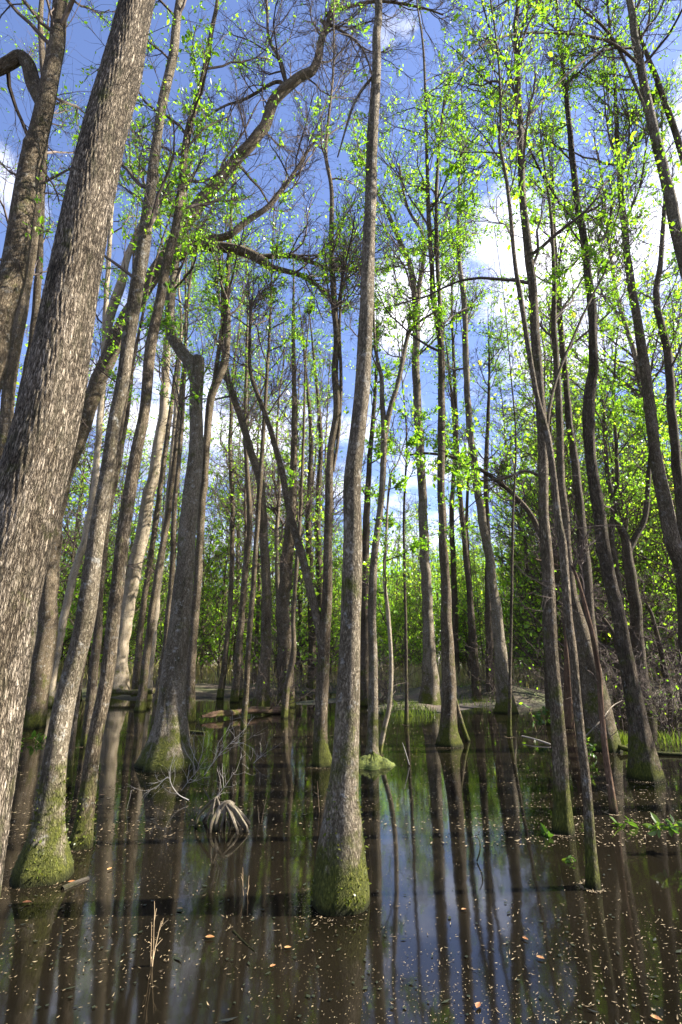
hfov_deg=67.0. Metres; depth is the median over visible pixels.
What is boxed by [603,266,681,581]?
understory tree
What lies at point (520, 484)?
understory tree
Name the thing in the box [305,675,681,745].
green grass
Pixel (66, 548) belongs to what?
understory tree
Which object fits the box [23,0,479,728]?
swamp tree
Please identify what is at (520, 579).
understory tree
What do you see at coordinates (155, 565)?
understory tree
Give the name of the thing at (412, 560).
forest tree
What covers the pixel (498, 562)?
forest tree
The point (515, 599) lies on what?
understory tree
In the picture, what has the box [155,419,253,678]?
understory tree
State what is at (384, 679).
bare shrub
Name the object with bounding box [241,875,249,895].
dry stem
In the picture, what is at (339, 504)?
forest tree
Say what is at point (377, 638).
understory tree
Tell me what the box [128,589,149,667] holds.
understory tree
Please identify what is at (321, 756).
swamp tree
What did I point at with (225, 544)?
forest tree
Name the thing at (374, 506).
forest tree
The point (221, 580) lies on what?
understory tree
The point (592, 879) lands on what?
swamp tree
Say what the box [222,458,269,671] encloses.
forest tree
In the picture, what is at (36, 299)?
swamp tree
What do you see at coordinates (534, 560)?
understory tree
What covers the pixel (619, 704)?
bare shrub
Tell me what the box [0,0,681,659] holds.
sky
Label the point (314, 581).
understory tree
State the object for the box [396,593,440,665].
understory tree
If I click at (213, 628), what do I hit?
understory tree
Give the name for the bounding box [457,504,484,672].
forest tree
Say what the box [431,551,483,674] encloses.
understory tree
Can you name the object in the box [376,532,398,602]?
forest tree
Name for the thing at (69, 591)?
swamp tree
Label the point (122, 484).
forest tree
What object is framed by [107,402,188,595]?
forest tree
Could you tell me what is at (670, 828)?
water plant
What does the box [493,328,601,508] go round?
forest tree
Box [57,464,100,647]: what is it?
understory tree
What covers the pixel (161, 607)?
understory tree
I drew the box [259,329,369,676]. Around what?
forest tree
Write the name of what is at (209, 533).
forest tree
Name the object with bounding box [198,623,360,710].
bare shrub
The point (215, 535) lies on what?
forest tree
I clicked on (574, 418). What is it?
forest tree
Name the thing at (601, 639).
understory tree
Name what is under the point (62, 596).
understory tree
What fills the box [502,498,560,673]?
understory tree
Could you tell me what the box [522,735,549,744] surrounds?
fallen branch
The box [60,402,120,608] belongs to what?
forest tree
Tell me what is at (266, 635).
swamp tree
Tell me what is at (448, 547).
forest tree
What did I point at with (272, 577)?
understory tree
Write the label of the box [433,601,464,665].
understory tree
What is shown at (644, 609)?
understory tree
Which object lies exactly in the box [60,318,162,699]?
forest tree
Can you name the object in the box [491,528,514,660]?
forest tree
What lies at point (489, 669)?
bare shrub
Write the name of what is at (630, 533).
understory tree
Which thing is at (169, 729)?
swamp tree
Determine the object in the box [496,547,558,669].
understory tree
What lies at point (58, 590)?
understory tree
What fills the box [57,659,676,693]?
dry grass
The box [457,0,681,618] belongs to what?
swamp tree
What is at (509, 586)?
understory tree
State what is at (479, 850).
fallen branch
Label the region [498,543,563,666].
understory tree
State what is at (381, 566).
woods
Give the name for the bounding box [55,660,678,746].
ground
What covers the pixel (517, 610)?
understory tree
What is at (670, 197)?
swamp tree
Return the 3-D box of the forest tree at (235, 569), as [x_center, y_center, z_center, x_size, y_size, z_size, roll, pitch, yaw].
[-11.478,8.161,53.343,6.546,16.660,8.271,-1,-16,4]
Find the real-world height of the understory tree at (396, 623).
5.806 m
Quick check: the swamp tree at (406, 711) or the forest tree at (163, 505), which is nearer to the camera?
the swamp tree at (406, 711)
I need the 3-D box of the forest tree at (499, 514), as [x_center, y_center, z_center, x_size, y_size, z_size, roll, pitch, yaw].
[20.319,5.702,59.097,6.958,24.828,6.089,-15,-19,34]
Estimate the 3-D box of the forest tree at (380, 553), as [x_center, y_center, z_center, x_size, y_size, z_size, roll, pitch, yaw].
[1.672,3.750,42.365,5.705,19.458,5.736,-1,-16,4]
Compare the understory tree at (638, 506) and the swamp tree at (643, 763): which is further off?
the understory tree at (638, 506)
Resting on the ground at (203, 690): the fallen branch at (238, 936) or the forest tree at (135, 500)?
the forest tree at (135, 500)
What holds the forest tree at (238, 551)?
on the ground at (203, 690)
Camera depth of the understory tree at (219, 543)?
34.49 m
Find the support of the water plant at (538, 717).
on the water
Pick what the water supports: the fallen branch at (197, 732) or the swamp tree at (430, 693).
the fallen branch at (197, 732)
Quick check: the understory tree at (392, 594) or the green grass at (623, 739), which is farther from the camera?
the understory tree at (392, 594)
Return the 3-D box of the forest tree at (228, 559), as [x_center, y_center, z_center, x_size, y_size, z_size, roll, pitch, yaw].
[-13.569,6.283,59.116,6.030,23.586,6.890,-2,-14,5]
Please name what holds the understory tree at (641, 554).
on the ground at (203, 690)
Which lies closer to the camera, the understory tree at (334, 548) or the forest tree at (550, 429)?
the forest tree at (550, 429)
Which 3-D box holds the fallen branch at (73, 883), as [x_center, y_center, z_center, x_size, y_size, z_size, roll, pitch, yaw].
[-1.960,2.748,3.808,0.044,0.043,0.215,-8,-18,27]
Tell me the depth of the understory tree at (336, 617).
32.07 m
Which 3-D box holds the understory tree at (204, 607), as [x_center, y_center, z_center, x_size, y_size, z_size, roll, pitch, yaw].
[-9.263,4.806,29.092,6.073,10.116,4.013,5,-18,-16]
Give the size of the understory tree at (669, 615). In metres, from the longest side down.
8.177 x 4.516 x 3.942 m
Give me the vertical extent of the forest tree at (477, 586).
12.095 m
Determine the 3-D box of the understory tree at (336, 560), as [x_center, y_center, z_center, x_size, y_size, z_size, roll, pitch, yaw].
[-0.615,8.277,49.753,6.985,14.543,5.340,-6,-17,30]
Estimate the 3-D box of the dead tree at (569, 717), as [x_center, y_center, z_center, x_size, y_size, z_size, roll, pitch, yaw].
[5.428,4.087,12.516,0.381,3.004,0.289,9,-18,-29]
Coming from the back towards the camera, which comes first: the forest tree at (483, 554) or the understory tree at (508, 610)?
the forest tree at (483, 554)
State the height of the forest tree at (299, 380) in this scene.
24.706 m
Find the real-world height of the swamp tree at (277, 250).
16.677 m
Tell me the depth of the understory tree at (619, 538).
33.25 m
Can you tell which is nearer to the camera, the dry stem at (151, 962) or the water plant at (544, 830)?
the dry stem at (151, 962)
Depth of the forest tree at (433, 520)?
45.88 m
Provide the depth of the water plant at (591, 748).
8.54 m
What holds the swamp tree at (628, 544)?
on the ground at (203, 690)
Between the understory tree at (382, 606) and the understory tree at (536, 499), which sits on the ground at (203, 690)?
the understory tree at (382, 606)
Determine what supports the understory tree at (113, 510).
on the ground at (203, 690)
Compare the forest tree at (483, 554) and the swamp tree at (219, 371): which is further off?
the forest tree at (483, 554)
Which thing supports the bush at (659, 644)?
on the ground at (203, 690)
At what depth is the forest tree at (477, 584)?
43.43 m
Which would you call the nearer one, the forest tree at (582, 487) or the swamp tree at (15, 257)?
the swamp tree at (15, 257)
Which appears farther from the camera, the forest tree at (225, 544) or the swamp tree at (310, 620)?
the forest tree at (225, 544)
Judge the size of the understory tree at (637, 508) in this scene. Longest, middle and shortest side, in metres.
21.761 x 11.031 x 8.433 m
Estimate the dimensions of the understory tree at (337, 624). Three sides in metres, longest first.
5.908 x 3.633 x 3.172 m
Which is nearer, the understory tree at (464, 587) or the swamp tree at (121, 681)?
the swamp tree at (121, 681)
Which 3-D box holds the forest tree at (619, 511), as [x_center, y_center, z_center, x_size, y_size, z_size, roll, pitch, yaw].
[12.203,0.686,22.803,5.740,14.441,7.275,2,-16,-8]
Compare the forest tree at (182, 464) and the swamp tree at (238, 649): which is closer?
the swamp tree at (238, 649)
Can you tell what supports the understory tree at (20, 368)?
on the ground at (203, 690)
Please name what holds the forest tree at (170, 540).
on the ground at (203, 690)
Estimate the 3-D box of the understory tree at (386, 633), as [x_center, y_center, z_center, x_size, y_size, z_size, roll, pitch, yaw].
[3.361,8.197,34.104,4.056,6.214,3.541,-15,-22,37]
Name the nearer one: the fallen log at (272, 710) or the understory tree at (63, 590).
the fallen log at (272, 710)
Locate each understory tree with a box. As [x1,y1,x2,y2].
[0,324,108,632]
[36,536,72,627]
[57,418,145,676]
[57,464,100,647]
[57,481,89,665]
[57,565,77,637]
[58,503,166,662]
[58,517,129,677]
[58,538,79,654]
[58,610,72,663]
[59,475,133,665]
[63,528,115,666]
[67,572,133,674]
[70,438,167,660]
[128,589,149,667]
[129,482,200,667]
[129,520,199,669]
[132,519,227,661]
[137,463,178,674]
[145,552,166,639]
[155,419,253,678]
[176,479,256,681]
[192,471,251,672]
[196,565,231,664]
[218,449,286,658]
[226,567,256,665]
[234,497,312,668]
[235,508,337,679]
[235,555,275,648]
[235,597,275,668]
[237,389,340,681]
[238,395,342,682]
[244,579,301,668]
[295,511,341,670]
[297,511,340,667]
[297,555,342,677]
[304,529,342,656]
[305,530,342,661]
[305,594,340,676]
[330,606,340,650]
[331,606,377,666]
[336,607,386,662]
[376,591,421,669]
[376,610,386,663]
[376,610,387,664]
[377,571,412,664]
[377,575,395,666]
[378,600,421,675]
[379,592,422,669]
[385,534,422,662]
[394,555,467,668]
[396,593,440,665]
[397,616,420,666]
[401,579,438,667]
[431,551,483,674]
[433,528,483,668]
[433,597,465,658]
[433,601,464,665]
[439,583,485,666]
[451,287,644,660]
[452,461,575,678]
[456,522,508,664]
[457,560,499,663]
[457,591,485,665]
[468,288,676,658]
[476,592,520,660]
[477,587,517,658]
[490,354,652,660]
[491,402,558,639]
[492,515,524,667]
[494,382,623,666]
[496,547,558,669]
[498,514,558,664]
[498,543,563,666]
[500,420,563,662]
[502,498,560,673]
[504,413,608,664]
[504,581,562,661]
[507,568,528,648]
[513,271,681,676]
[520,408,672,673]
[530,430,673,682]
[539,220,681,659]
[563,418,666,677]
[575,413,672,671]
[584,417,677,681]
[595,387,678,682]
[599,555,673,657]
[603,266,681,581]
[607,410,678,663]
[610,443,675,661]
[617,534,678,666]
[620,476,677,679]
[652,423,681,644]
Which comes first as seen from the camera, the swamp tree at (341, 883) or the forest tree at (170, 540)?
the swamp tree at (341, 883)
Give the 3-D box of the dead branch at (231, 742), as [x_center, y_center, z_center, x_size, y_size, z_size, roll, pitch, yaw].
[-1.384,3.115,7.164,0.781,0.973,0.715,-15,-22,43]
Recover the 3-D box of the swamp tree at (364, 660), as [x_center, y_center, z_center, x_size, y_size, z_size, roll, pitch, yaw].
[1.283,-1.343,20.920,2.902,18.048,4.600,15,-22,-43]
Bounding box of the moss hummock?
[359,751,394,769]
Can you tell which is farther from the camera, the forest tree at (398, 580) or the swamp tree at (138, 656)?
the forest tree at (398, 580)
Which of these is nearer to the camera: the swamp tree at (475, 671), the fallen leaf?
the fallen leaf
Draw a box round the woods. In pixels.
[58,508,648,666]
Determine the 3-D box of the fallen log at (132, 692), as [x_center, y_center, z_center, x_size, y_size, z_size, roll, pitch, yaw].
[-8.394,7.170,20.616,2.110,0.293,0.232,-3,-16,11]
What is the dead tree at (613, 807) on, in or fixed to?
on the ground at (203, 690)
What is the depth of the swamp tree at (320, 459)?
34.49 m
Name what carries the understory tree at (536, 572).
on the ground at (203, 690)
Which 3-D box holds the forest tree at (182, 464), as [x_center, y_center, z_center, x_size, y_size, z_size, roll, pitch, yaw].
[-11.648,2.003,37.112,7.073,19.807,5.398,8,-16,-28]
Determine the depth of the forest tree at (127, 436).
36.23 m
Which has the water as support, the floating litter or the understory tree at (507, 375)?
the floating litter
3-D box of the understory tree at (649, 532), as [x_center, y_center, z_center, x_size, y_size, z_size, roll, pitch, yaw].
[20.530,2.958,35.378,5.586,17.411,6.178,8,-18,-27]
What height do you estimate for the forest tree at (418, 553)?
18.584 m
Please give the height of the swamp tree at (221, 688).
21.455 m
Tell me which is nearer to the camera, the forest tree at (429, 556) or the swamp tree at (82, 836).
the swamp tree at (82, 836)
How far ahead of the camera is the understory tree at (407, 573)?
46.47 m
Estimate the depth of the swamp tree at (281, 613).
19.15 m
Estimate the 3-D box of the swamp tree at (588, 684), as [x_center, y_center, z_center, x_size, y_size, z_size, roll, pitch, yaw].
[5.311,-4.420,12.266,3.347,19.226,2.576,11,-19,-33]
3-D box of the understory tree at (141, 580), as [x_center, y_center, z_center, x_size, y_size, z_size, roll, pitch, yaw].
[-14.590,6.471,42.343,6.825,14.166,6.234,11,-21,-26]
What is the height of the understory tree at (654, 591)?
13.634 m
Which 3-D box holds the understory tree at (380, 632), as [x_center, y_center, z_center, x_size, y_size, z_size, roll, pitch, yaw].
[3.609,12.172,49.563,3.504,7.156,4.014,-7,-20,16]
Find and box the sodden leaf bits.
[8,848,681,1023]
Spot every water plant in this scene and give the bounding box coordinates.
[27,730,46,742]
[524,704,549,733]
[540,823,553,836]
[562,855,575,862]
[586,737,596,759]
[611,816,637,828]
[642,812,681,837]
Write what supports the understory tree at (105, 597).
on the ground at (203, 690)
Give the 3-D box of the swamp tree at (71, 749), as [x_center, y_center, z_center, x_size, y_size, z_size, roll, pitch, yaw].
[-3.401,-1.325,8.361,2.832,11.130,1.458,9,-18,-29]
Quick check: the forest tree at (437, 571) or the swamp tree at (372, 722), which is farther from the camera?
the forest tree at (437, 571)
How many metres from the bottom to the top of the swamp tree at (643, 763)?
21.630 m
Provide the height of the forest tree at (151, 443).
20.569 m
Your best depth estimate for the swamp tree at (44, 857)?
4.68 m
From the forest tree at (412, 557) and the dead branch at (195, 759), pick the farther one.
the forest tree at (412, 557)
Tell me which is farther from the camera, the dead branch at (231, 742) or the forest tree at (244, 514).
the forest tree at (244, 514)
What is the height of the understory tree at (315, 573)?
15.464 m
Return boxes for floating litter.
[0,715,681,1023]
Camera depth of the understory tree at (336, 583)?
33.12 m
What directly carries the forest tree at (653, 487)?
on the ground at (203, 690)
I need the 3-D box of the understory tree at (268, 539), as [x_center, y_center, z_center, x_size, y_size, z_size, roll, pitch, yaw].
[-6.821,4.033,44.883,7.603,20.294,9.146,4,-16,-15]
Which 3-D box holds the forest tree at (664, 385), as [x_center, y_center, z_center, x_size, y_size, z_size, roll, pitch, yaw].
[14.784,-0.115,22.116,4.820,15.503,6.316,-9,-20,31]
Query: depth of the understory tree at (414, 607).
44.24 m
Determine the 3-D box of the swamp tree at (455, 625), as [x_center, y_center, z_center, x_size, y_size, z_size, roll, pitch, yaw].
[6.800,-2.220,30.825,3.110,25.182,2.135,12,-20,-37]
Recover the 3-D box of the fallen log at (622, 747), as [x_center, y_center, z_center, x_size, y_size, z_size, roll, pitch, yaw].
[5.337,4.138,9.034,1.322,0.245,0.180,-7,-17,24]
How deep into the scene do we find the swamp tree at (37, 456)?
3.73 m
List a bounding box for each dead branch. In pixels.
[127,746,188,806]
[179,725,214,790]
[204,707,263,774]
[217,755,248,795]
[254,734,276,762]
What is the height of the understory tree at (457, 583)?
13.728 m
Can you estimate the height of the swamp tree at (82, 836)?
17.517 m
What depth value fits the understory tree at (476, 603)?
46.14 m
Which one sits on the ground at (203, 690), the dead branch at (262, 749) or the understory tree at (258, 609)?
the understory tree at (258, 609)
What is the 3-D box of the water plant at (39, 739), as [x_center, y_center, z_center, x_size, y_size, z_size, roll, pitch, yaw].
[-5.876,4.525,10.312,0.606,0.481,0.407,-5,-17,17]
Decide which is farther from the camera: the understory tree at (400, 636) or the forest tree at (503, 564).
the forest tree at (503, 564)
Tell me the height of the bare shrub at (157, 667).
3.114 m
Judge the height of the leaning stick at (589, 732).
0.567 m
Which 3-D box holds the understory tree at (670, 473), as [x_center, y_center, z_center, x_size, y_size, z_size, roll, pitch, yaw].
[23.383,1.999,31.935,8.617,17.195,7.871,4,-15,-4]
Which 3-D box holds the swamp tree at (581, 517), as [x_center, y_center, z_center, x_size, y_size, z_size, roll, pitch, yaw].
[6.580,-4.071,13.890,4.437,19.441,4.439,0,-16,0]
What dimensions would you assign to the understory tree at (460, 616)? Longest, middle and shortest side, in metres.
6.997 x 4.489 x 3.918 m
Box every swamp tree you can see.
[0,0,132,459]
[0,0,140,392]
[0,0,251,894]
[1,0,216,888]
[5,1,85,408]
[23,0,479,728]
[48,143,160,707]
[62,0,314,850]
[66,160,243,786]
[80,154,166,746]
[93,201,273,737]
[99,176,201,696]
[118,92,244,772]
[128,264,218,696]
[133,181,238,711]
[143,207,220,700]
[161,108,285,721]
[164,199,297,706]
[188,0,419,767]
[203,287,277,698]
[204,178,332,730]
[218,244,300,702]
[265,249,322,707]
[275,298,323,718]
[277,296,324,688]
[300,314,332,664]
[309,0,418,915]
[313,0,681,835]
[317,124,450,754]
[332,400,440,754]
[335,101,499,704]
[335,286,421,706]
[338,0,504,747]
[355,218,437,724]
[390,403,559,724]
[393,0,633,890]
[415,0,681,307]
[415,103,518,713]
[427,225,485,701]
[431,312,469,678]
[449,275,552,691]
[451,309,498,680]
[456,207,629,737]
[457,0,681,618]
[463,0,665,781]
[491,106,679,653]
[498,38,628,752]
[544,267,681,713]
[547,0,681,165]
[568,280,681,706]
[606,54,681,718]
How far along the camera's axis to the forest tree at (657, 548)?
28.06 m
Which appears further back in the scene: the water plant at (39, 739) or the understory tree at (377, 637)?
the understory tree at (377, 637)
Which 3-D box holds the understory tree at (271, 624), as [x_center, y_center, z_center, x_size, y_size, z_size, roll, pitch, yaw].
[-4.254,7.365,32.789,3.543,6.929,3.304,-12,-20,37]
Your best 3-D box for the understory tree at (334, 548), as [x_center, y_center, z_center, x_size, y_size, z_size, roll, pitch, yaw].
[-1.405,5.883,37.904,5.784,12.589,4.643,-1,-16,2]
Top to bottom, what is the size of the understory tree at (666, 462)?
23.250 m
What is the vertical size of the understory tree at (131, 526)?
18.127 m
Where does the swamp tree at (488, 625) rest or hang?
on the ground at (203, 690)
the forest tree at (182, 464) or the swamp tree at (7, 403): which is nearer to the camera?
the swamp tree at (7, 403)
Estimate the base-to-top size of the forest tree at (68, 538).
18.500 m
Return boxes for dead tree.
[522,494,623,814]
[557,573,656,713]
[563,624,574,729]
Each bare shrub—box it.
[138,638,197,687]
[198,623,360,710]
[377,628,419,700]
[453,628,535,701]
[465,610,661,710]
[519,632,681,728]
[536,638,681,730]
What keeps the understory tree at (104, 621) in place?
on the ground at (203, 690)
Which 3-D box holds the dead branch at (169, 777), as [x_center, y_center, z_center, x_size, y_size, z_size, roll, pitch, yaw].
[-2.091,3.027,5.932,0.509,0.634,0.630,-7,-17,24]
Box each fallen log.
[111,688,154,694]
[201,698,281,717]
[618,744,681,755]
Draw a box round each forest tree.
[14,358,109,524]
[32,354,133,655]
[58,384,211,611]
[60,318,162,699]
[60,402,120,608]
[67,402,165,658]
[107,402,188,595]
[107,429,220,626]
[110,457,160,576]
[143,432,214,565]
[155,454,210,599]
[168,307,322,698]
[181,433,237,668]
[193,494,235,649]
[202,456,305,662]
[204,359,266,672]
[208,309,307,682]
[211,523,242,633]
[213,475,235,664]
[215,304,323,601]
[215,481,252,596]
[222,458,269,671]
[240,442,279,573]
[241,358,330,668]
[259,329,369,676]
[284,335,374,531]
[297,472,341,618]
[312,455,345,604]
[333,473,372,553]
[339,453,394,567]
[362,503,388,607]
[376,494,430,663]
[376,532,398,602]
[378,491,416,661]
[379,495,449,633]
[391,505,440,632]
[391,522,418,598]
[407,517,440,597]
[428,474,484,587]
[429,542,450,660]
[431,535,440,606]
[432,499,474,604]
[451,368,550,666]
[456,530,484,672]
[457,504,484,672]
[468,515,498,606]
[469,542,485,639]
[470,511,494,656]
[471,317,655,689]
[474,492,514,669]
[483,458,537,618]
[489,482,515,574]
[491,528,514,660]
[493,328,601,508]
[497,279,624,566]
[505,106,681,515]
[525,363,604,574]
[527,365,619,569]
[553,380,627,677]
[560,390,677,689]
[564,397,643,683]
[608,396,676,644]
[613,345,681,529]
[620,371,679,464]
[627,419,675,591]
[633,316,681,436]
[642,282,681,498]
[655,393,681,548]
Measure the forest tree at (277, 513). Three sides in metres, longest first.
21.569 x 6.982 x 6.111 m
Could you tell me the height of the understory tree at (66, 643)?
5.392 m
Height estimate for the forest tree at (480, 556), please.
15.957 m
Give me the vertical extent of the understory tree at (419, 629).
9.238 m
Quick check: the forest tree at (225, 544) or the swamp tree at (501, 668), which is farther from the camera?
the forest tree at (225, 544)
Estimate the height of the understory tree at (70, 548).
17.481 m
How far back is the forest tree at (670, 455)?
24.73 m
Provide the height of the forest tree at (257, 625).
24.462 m
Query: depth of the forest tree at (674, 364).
32.84 m
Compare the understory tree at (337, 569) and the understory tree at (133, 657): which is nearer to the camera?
the understory tree at (133, 657)
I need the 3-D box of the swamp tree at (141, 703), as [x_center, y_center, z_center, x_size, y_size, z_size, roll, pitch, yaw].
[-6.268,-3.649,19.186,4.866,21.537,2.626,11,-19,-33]
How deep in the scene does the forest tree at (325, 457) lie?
37.70 m
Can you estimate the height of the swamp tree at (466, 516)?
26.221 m
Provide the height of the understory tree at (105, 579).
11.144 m
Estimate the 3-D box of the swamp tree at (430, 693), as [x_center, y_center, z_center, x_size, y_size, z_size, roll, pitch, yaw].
[3.109,-5.863,20.969,7.124,26.775,5.226,0,-16,0]
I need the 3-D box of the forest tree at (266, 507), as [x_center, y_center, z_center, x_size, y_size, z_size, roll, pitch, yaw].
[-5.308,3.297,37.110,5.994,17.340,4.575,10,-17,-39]
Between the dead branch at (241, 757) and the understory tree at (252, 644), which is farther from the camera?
the understory tree at (252, 644)
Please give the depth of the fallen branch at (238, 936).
3.05 m
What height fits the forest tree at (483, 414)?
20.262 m
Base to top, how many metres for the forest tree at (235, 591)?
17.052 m
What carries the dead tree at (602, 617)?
on the ground at (203, 690)
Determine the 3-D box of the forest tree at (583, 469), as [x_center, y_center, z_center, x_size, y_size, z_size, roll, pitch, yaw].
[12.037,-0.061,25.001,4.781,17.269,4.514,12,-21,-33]
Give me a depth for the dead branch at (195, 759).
6.35 m
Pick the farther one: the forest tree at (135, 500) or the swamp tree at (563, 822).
the forest tree at (135, 500)
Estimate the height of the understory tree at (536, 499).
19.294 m
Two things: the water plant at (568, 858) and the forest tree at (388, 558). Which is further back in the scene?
the forest tree at (388, 558)
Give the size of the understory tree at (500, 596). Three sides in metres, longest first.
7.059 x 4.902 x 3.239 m
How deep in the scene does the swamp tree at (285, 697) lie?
15.84 m
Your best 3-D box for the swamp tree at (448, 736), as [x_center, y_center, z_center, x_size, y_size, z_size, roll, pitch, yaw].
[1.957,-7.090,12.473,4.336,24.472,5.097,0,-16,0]
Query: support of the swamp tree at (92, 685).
on the ground at (203, 690)
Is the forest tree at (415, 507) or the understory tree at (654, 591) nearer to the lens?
the understory tree at (654, 591)
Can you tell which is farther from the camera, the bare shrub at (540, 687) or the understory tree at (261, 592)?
the understory tree at (261, 592)
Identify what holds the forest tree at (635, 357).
on the ground at (203, 690)
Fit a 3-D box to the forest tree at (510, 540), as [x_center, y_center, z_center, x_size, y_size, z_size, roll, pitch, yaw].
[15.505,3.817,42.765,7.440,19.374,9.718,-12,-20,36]
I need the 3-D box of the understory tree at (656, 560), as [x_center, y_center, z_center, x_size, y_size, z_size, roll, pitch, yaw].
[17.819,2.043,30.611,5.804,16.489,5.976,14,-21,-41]
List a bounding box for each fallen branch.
[61,876,89,889]
[189,730,205,733]
[232,930,254,951]
[476,835,480,861]
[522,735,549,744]
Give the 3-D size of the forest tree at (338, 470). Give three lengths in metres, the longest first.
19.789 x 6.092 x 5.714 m
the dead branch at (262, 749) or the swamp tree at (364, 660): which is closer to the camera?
the dead branch at (262, 749)
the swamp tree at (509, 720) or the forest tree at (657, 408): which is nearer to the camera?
the swamp tree at (509, 720)
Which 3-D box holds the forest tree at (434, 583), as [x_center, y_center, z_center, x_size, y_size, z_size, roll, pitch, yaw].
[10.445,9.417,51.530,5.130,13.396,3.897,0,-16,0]
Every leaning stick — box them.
[456,697,469,741]
[586,700,622,736]
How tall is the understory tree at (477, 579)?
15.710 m
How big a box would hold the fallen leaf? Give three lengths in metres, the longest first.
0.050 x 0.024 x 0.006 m
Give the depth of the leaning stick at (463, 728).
10.42 m
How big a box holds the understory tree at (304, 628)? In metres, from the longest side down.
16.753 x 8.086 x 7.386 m
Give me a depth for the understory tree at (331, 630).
38.18 m
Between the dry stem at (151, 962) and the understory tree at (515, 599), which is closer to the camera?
the dry stem at (151, 962)
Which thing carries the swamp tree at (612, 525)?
on the ground at (203, 690)
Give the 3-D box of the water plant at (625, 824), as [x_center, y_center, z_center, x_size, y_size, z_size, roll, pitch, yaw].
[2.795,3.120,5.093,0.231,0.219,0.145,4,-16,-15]
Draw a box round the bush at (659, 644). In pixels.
[622,565,677,709]
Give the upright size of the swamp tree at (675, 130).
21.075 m
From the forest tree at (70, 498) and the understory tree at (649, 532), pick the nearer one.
the forest tree at (70, 498)
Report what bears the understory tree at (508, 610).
on the ground at (203, 690)
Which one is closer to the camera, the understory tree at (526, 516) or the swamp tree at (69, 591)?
the swamp tree at (69, 591)
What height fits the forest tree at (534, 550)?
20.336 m
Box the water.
[0,692,681,1023]
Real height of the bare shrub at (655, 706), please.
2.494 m
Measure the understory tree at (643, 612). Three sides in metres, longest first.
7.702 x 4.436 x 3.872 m
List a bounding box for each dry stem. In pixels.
[149,901,168,966]
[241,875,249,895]
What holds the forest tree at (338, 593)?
on the ground at (203, 690)
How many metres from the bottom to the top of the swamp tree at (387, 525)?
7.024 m
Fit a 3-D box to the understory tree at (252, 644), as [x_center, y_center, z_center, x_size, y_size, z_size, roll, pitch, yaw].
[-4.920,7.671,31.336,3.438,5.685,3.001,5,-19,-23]
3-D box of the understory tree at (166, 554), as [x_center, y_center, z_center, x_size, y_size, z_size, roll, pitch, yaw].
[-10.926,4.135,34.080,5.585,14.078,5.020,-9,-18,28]
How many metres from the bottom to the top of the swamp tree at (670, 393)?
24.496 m
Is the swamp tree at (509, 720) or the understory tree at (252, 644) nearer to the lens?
the swamp tree at (509, 720)
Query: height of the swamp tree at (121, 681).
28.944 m
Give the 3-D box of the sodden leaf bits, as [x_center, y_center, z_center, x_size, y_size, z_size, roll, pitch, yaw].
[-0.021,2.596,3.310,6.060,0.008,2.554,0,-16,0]
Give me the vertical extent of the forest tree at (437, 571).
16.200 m
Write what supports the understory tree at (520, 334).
on the ground at (203, 690)
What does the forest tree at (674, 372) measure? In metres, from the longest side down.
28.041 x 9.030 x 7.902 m
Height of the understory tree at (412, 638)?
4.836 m
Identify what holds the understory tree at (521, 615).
on the ground at (203, 690)
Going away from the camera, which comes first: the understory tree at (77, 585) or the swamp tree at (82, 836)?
the swamp tree at (82, 836)
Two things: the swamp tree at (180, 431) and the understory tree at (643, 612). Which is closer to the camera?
the swamp tree at (180, 431)
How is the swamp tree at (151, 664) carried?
on the ground at (203, 690)
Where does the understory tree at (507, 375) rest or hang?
on the ground at (203, 690)
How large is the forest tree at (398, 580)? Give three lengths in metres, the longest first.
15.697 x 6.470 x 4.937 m
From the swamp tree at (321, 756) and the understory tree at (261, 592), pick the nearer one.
the swamp tree at (321, 756)
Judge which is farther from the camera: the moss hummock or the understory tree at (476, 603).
the understory tree at (476, 603)
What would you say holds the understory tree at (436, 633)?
on the ground at (203, 690)
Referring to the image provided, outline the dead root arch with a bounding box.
[194,796,249,833]
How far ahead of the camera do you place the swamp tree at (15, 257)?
6.53 m
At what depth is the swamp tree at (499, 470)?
14.74 m
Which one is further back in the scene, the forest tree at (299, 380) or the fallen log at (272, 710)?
the forest tree at (299, 380)
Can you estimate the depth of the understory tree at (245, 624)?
40.56 m

